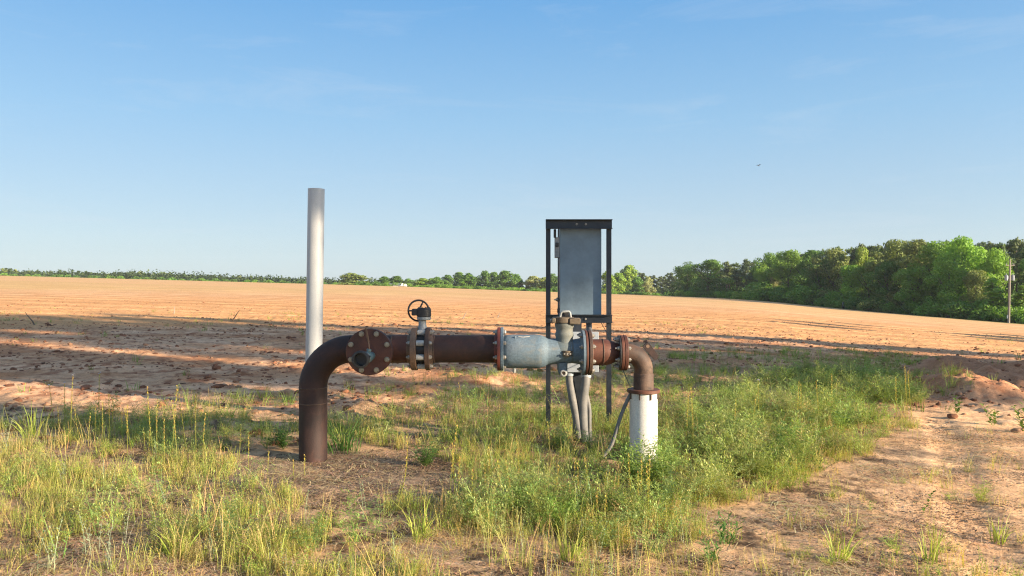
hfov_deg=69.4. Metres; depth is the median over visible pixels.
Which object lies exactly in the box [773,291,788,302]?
shrub
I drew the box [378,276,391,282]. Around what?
broadleaf tree
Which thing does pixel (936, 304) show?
shrub
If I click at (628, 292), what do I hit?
shrub
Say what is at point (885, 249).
pine tree
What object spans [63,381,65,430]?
seed stalk
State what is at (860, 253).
broadleaf tree
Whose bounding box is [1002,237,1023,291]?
pine tree
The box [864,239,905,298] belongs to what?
broadleaf tree
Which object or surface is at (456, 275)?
broadleaf tree
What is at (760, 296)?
shrub
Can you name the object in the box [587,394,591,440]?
conduit
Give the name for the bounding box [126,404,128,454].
seed stalk
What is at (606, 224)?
steel frame
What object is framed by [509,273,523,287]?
broadleaf tree
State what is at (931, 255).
broadleaf tree
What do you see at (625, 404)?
hose
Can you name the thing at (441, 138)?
sky
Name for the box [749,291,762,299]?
shrub
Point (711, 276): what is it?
broadleaf tree
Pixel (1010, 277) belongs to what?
utility pole
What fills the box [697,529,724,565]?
leafy herb
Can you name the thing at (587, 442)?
feathery weed
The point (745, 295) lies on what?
shrub
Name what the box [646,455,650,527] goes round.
seed stalk
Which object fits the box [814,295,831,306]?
shrub
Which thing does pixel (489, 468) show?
seed stalk
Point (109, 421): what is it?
seed stalk
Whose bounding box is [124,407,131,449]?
seed stalk
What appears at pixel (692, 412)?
seed stalk
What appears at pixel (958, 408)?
broadleaf weed
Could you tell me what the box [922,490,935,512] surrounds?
broadleaf seedling
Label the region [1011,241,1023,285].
pine tree
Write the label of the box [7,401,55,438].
grass tuft
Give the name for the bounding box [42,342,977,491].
tall grass
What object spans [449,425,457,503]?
seed stalk
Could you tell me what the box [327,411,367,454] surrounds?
grass clump
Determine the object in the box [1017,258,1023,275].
broadleaf tree
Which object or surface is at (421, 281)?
broadleaf tree
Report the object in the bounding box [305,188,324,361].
standpipe
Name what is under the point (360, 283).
shrub
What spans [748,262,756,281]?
pine tree
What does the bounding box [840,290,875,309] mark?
shrub
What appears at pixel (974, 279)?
broadleaf tree
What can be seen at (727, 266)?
pine tree
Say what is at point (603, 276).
broadleaf tree
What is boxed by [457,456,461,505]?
seed stalk
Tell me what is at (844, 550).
grass tuft
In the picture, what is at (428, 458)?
leafy bush
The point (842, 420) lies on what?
feathery weed
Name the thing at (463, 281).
broadleaf tree
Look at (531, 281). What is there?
broadleaf tree
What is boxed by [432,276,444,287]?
broadleaf tree
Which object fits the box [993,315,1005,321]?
shrub
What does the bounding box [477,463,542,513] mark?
feathery weed
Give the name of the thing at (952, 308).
shrub
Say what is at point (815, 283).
broadleaf tree
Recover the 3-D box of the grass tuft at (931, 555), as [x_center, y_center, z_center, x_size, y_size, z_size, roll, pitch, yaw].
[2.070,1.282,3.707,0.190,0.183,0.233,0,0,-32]
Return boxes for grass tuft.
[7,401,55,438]
[147,519,208,557]
[236,515,300,570]
[394,494,447,538]
[543,516,596,563]
[817,521,876,562]
[896,527,950,564]
[985,511,1016,544]
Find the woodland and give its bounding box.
[0,268,675,294]
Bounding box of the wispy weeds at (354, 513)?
[0,363,933,558]
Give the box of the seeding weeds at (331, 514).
[0,391,1023,575]
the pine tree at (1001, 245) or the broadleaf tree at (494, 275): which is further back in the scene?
the broadleaf tree at (494, 275)
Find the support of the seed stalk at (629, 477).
on the ground at (22, 294)
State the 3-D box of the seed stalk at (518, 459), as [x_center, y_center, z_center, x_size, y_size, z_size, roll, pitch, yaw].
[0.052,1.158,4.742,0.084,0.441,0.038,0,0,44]
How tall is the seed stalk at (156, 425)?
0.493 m
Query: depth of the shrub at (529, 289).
358.83 m
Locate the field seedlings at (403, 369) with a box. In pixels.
[1,305,1020,429]
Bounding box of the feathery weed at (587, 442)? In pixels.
[577,430,608,453]
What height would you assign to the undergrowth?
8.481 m
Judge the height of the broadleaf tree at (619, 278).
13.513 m
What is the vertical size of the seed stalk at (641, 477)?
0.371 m
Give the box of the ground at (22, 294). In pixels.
[0,276,1023,575]
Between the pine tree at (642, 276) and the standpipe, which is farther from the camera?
the pine tree at (642, 276)
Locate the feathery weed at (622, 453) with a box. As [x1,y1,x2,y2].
[601,433,655,475]
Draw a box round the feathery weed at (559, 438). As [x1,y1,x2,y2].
[545,423,578,446]
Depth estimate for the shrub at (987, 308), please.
139.01 m
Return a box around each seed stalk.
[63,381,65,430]
[69,374,73,445]
[93,408,96,442]
[97,372,100,435]
[101,401,103,450]
[108,395,110,442]
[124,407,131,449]
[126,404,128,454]
[147,386,154,458]
[156,399,158,454]
[163,419,166,464]
[171,385,177,462]
[171,400,178,468]
[177,387,187,454]
[194,396,196,458]
[201,412,206,464]
[395,433,408,513]
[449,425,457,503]
[451,442,455,507]
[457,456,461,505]
[487,447,490,501]
[516,434,524,490]
[627,453,633,505]
[640,457,642,513]
[645,463,649,524]
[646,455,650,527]
[691,387,693,445]
[904,371,907,416]
[908,375,912,416]
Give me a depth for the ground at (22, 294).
9.92 m
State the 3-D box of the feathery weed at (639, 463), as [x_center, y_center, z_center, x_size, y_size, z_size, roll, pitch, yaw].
[0.967,1.180,5.127,0.540,0.394,0.459,0,0,-45]
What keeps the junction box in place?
attached to the support channel
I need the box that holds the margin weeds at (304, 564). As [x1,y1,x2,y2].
[0,402,1023,575]
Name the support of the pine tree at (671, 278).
on the ground at (22, 294)
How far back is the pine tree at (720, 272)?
294.08 m
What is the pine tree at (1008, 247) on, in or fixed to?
on the ground at (22, 294)
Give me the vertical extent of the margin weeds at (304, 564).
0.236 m
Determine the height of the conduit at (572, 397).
0.584 m
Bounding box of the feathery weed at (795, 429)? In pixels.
[744,401,833,445]
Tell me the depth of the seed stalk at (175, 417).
5.75 m
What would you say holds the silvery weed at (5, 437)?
on the ground at (22, 294)
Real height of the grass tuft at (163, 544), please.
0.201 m
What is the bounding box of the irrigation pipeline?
[298,299,659,463]
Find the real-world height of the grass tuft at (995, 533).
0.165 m
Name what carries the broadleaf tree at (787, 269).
on the ground at (22, 294)
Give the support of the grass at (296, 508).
on the ground at (22, 294)
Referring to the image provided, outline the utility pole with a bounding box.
[1004,259,1014,322]
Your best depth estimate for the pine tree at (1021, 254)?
149.29 m
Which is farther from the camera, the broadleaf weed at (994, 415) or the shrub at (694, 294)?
the shrub at (694, 294)
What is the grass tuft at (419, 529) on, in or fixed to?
on the ground at (22, 294)
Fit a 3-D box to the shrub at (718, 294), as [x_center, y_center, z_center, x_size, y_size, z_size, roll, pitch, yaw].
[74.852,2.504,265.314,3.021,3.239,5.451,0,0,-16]
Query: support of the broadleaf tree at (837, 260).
on the ground at (22, 294)
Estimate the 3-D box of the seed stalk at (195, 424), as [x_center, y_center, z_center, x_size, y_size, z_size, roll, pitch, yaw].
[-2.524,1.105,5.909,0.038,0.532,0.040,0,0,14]
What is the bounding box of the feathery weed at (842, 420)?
[820,384,871,431]
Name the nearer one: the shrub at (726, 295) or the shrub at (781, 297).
the shrub at (781, 297)
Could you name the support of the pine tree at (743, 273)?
on the ground at (22, 294)
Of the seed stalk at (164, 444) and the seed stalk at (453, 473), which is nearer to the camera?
the seed stalk at (453, 473)
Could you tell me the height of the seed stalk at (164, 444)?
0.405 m
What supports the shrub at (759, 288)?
on the ground at (22, 294)
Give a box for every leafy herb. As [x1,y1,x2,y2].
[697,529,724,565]
[712,506,746,544]
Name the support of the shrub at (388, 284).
on the ground at (22, 294)
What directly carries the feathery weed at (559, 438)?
on the ground at (22, 294)
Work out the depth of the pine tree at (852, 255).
224.43 m
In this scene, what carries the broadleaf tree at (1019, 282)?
on the ground at (22, 294)
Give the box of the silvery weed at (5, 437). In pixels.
[0,416,14,453]
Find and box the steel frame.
[546,219,612,425]
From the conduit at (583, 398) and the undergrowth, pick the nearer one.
the conduit at (583, 398)
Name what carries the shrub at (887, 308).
on the ground at (22, 294)
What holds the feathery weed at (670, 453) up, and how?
on the ground at (22, 294)
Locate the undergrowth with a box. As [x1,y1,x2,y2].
[661,286,1017,321]
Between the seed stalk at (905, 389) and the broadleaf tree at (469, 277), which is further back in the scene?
the broadleaf tree at (469, 277)
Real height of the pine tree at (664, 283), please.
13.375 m
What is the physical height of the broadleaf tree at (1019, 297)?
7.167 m
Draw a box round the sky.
[0,0,1023,287]
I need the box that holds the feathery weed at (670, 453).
[634,431,711,477]
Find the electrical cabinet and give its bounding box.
[554,229,600,313]
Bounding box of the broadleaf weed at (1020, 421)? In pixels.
[1011,399,1023,430]
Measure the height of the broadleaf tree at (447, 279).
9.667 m
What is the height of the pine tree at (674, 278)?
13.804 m
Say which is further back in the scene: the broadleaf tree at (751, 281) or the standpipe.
the broadleaf tree at (751, 281)
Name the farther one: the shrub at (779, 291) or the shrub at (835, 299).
the shrub at (779, 291)
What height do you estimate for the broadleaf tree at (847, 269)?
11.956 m
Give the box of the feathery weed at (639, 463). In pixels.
[608,428,686,481]
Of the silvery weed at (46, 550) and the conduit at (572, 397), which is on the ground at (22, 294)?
the silvery weed at (46, 550)
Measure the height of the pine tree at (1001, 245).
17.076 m
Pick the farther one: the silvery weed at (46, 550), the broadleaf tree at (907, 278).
the broadleaf tree at (907, 278)
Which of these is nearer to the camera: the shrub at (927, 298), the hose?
the hose
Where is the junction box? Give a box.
[567,332,598,371]
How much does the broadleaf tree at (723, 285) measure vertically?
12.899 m
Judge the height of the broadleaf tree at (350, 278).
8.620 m
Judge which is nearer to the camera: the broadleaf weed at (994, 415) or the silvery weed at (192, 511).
the silvery weed at (192, 511)
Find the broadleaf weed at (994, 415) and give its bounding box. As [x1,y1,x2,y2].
[980,403,999,424]
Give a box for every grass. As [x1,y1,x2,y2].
[1,402,1012,575]
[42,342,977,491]
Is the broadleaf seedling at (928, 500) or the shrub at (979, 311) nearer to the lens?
the broadleaf seedling at (928, 500)
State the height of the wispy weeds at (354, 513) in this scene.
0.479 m
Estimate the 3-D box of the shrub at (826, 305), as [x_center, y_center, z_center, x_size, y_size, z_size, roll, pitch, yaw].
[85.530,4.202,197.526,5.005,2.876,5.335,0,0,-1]
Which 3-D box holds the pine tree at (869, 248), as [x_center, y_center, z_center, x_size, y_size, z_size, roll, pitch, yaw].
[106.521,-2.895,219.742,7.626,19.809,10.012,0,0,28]
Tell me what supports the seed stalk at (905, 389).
on the ground at (22, 294)
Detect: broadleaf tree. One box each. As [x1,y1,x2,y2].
[338,272,369,284]
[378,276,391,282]
[389,276,405,283]
[402,278,413,283]
[414,278,431,286]
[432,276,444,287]
[441,275,454,285]
[451,272,464,283]
[457,280,471,288]
[458,273,476,288]
[476,271,491,287]
[489,272,501,286]
[494,270,515,288]
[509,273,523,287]
[521,276,541,289]
[536,277,545,288]
[545,273,557,288]
[601,271,615,291]
[613,272,629,292]
[620,264,638,288]
[629,276,643,292]
[641,276,656,294]
[671,261,700,291]
[683,259,735,297]
[714,274,743,289]
[745,274,755,287]
[750,252,783,283]
[753,264,770,288]
[764,249,803,292]
[768,269,781,287]
[790,250,831,287]
[800,259,835,303]
[805,247,850,296]
[839,265,865,297]
[846,261,879,298]
[850,246,874,294]
[861,261,903,312]
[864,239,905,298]
[884,239,931,304]
[891,262,936,314]
[915,240,964,303]
[923,260,972,317]
[930,235,987,300]
[959,269,989,306]
[964,246,998,293]
[974,247,1014,303]
[976,278,1007,320]
[1004,285,1023,321]
[1011,259,1023,292]
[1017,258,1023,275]
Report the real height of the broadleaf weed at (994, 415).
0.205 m
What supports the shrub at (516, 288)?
on the ground at (22, 294)
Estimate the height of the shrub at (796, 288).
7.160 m
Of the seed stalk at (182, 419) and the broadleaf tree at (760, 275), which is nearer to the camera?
the seed stalk at (182, 419)
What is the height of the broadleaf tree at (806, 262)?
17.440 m
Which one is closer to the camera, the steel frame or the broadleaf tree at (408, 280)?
the steel frame
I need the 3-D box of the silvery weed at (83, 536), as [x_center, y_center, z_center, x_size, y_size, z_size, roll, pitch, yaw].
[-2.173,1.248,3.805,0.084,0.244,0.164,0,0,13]
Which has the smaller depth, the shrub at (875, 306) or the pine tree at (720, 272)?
the shrub at (875, 306)
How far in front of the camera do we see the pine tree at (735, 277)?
289.44 m
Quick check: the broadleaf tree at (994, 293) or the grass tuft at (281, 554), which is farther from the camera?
the broadleaf tree at (994, 293)
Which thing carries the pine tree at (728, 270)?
on the ground at (22, 294)
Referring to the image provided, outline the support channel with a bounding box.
[573,321,581,440]
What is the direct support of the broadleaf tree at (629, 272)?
on the ground at (22, 294)
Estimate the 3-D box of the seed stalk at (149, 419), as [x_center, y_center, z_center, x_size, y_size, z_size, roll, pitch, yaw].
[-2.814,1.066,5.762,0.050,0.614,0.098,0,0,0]
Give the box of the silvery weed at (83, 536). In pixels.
[76,509,104,556]
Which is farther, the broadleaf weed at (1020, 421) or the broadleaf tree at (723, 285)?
the broadleaf tree at (723, 285)
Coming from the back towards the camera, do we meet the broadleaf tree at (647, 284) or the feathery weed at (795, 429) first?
the broadleaf tree at (647, 284)
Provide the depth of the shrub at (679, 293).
284.52 m
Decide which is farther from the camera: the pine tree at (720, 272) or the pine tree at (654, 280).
the pine tree at (654, 280)
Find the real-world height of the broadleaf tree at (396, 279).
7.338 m
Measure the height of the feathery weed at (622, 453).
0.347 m
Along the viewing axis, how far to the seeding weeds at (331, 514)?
4.16 m
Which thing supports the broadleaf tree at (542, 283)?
on the ground at (22, 294)
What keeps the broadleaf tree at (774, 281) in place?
on the ground at (22, 294)
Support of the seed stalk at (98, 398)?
on the ground at (22, 294)
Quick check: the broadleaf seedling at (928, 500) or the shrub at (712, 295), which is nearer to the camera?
the broadleaf seedling at (928, 500)
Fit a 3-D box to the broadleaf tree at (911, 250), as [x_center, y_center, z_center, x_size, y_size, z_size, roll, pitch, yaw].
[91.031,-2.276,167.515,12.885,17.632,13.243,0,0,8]
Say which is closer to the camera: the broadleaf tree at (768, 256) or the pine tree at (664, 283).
the broadleaf tree at (768, 256)
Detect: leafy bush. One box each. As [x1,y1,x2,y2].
[262,423,298,448]
[408,440,449,465]
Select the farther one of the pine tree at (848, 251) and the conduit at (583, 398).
the pine tree at (848, 251)
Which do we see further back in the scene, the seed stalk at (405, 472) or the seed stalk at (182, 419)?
the seed stalk at (182, 419)
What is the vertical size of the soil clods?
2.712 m
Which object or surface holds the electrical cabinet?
attached to the steel frame
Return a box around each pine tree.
[640,273,646,288]
[651,275,658,287]
[657,276,662,290]
[659,276,668,291]
[667,272,673,290]
[671,276,677,288]
[712,267,722,278]
[721,261,734,288]
[722,269,735,287]
[724,262,747,288]
[736,258,753,286]
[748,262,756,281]
[844,247,853,283]
[848,246,858,264]
[863,245,878,289]
[882,239,892,261]
[977,242,991,269]
[993,242,1016,284]
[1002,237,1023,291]
[1005,239,1013,296]
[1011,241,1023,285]
[1017,247,1023,281]
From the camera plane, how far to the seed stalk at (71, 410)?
6.39 m
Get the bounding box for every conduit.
[565,372,580,438]
[578,374,590,441]
[586,323,591,330]
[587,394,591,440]
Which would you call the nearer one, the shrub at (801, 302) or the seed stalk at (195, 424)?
the seed stalk at (195, 424)
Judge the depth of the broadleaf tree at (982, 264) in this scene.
154.06 m
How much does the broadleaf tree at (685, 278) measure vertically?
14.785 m
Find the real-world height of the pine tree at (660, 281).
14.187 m
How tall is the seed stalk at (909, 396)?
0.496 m
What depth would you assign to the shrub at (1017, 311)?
129.73 m
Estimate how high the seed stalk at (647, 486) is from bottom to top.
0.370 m
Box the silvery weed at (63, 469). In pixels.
[56,455,65,481]
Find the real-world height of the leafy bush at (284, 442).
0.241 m
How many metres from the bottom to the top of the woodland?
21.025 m
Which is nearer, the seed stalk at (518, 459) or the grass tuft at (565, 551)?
the grass tuft at (565, 551)
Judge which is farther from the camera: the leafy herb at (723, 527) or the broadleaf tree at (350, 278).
the broadleaf tree at (350, 278)
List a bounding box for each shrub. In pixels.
[353,281,368,284]
[372,281,383,285]
[382,282,397,285]
[431,283,447,287]
[484,288,507,289]
[510,287,524,290]
[520,287,539,290]
[618,291,633,294]
[632,292,645,294]
[675,290,685,296]
[689,288,703,296]
[701,291,719,297]
[713,291,723,297]
[720,290,732,298]
[730,291,749,298]
[742,291,751,299]
[743,279,783,302]
[747,288,770,300]
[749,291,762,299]
[770,287,793,302]
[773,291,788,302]
[782,283,812,303]
[789,286,823,306]
[797,293,810,304]
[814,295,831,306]
[823,290,856,308]
[823,299,833,307]
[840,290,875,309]
[844,296,871,309]
[856,298,877,310]
[863,300,881,311]
[879,301,898,312]
[894,305,910,314]
[910,295,940,315]
[913,299,973,317]
[928,300,965,318]
[943,300,978,319]
[956,300,994,320]
[967,307,1005,320]
[974,303,1012,322]
[993,305,1023,322]
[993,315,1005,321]
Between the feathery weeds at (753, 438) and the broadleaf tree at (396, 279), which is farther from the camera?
the broadleaf tree at (396, 279)
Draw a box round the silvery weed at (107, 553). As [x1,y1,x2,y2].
[99,521,115,571]
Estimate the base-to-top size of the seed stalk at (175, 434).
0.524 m
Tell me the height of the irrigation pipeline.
1.428 m
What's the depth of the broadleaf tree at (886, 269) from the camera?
170.13 m
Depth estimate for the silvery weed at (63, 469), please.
5.15 m
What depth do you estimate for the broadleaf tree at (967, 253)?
151.96 m
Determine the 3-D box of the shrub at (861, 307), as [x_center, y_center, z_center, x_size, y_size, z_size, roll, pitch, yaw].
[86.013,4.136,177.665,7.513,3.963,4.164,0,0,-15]
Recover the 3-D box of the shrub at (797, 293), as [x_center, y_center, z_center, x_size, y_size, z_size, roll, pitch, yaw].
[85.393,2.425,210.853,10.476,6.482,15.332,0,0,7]
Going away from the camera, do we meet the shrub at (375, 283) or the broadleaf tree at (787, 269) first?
the broadleaf tree at (787, 269)
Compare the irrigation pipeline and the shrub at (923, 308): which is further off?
the shrub at (923, 308)
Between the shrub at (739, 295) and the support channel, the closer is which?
the support channel
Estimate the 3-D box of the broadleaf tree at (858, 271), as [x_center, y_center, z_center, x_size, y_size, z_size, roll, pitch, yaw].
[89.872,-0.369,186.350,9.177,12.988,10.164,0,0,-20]
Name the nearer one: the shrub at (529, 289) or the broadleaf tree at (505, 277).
the shrub at (529, 289)
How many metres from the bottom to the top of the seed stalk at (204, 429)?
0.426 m
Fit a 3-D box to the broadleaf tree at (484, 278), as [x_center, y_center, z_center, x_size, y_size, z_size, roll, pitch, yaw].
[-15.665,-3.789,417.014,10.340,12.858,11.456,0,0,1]
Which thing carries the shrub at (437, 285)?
on the ground at (22, 294)
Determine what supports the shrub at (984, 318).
on the ground at (22, 294)
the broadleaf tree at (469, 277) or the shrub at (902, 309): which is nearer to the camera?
the shrub at (902, 309)
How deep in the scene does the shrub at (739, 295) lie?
253.06 m
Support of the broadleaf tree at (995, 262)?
on the ground at (22, 294)
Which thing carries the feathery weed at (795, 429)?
on the ground at (22, 294)
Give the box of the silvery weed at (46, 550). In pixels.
[32,513,63,569]
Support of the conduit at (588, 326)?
attached to the electrical cabinet
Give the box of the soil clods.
[0,296,1023,445]
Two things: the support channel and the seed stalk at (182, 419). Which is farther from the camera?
the support channel
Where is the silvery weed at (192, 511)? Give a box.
[184,498,197,525]
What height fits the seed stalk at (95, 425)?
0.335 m
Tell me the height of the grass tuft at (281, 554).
0.206 m
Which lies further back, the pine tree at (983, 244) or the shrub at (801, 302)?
the shrub at (801, 302)
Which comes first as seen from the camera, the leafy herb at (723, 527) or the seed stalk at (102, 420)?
the leafy herb at (723, 527)
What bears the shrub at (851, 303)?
on the ground at (22, 294)
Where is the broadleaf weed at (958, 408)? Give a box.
[953,395,962,412]
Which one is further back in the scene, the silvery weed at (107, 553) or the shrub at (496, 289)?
the shrub at (496, 289)
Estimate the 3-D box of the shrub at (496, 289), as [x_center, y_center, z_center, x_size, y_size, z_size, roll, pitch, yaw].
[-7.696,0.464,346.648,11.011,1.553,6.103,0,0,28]
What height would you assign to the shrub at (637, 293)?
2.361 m
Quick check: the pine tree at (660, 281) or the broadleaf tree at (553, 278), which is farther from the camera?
the pine tree at (660, 281)
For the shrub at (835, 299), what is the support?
on the ground at (22, 294)
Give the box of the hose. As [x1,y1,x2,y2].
[602,394,629,456]
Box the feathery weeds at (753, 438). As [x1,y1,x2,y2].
[0,350,934,536]
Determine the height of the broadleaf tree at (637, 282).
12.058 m
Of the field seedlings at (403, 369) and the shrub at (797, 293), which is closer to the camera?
the field seedlings at (403, 369)
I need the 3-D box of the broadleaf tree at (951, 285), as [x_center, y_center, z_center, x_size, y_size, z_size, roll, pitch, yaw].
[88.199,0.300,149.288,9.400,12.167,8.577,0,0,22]

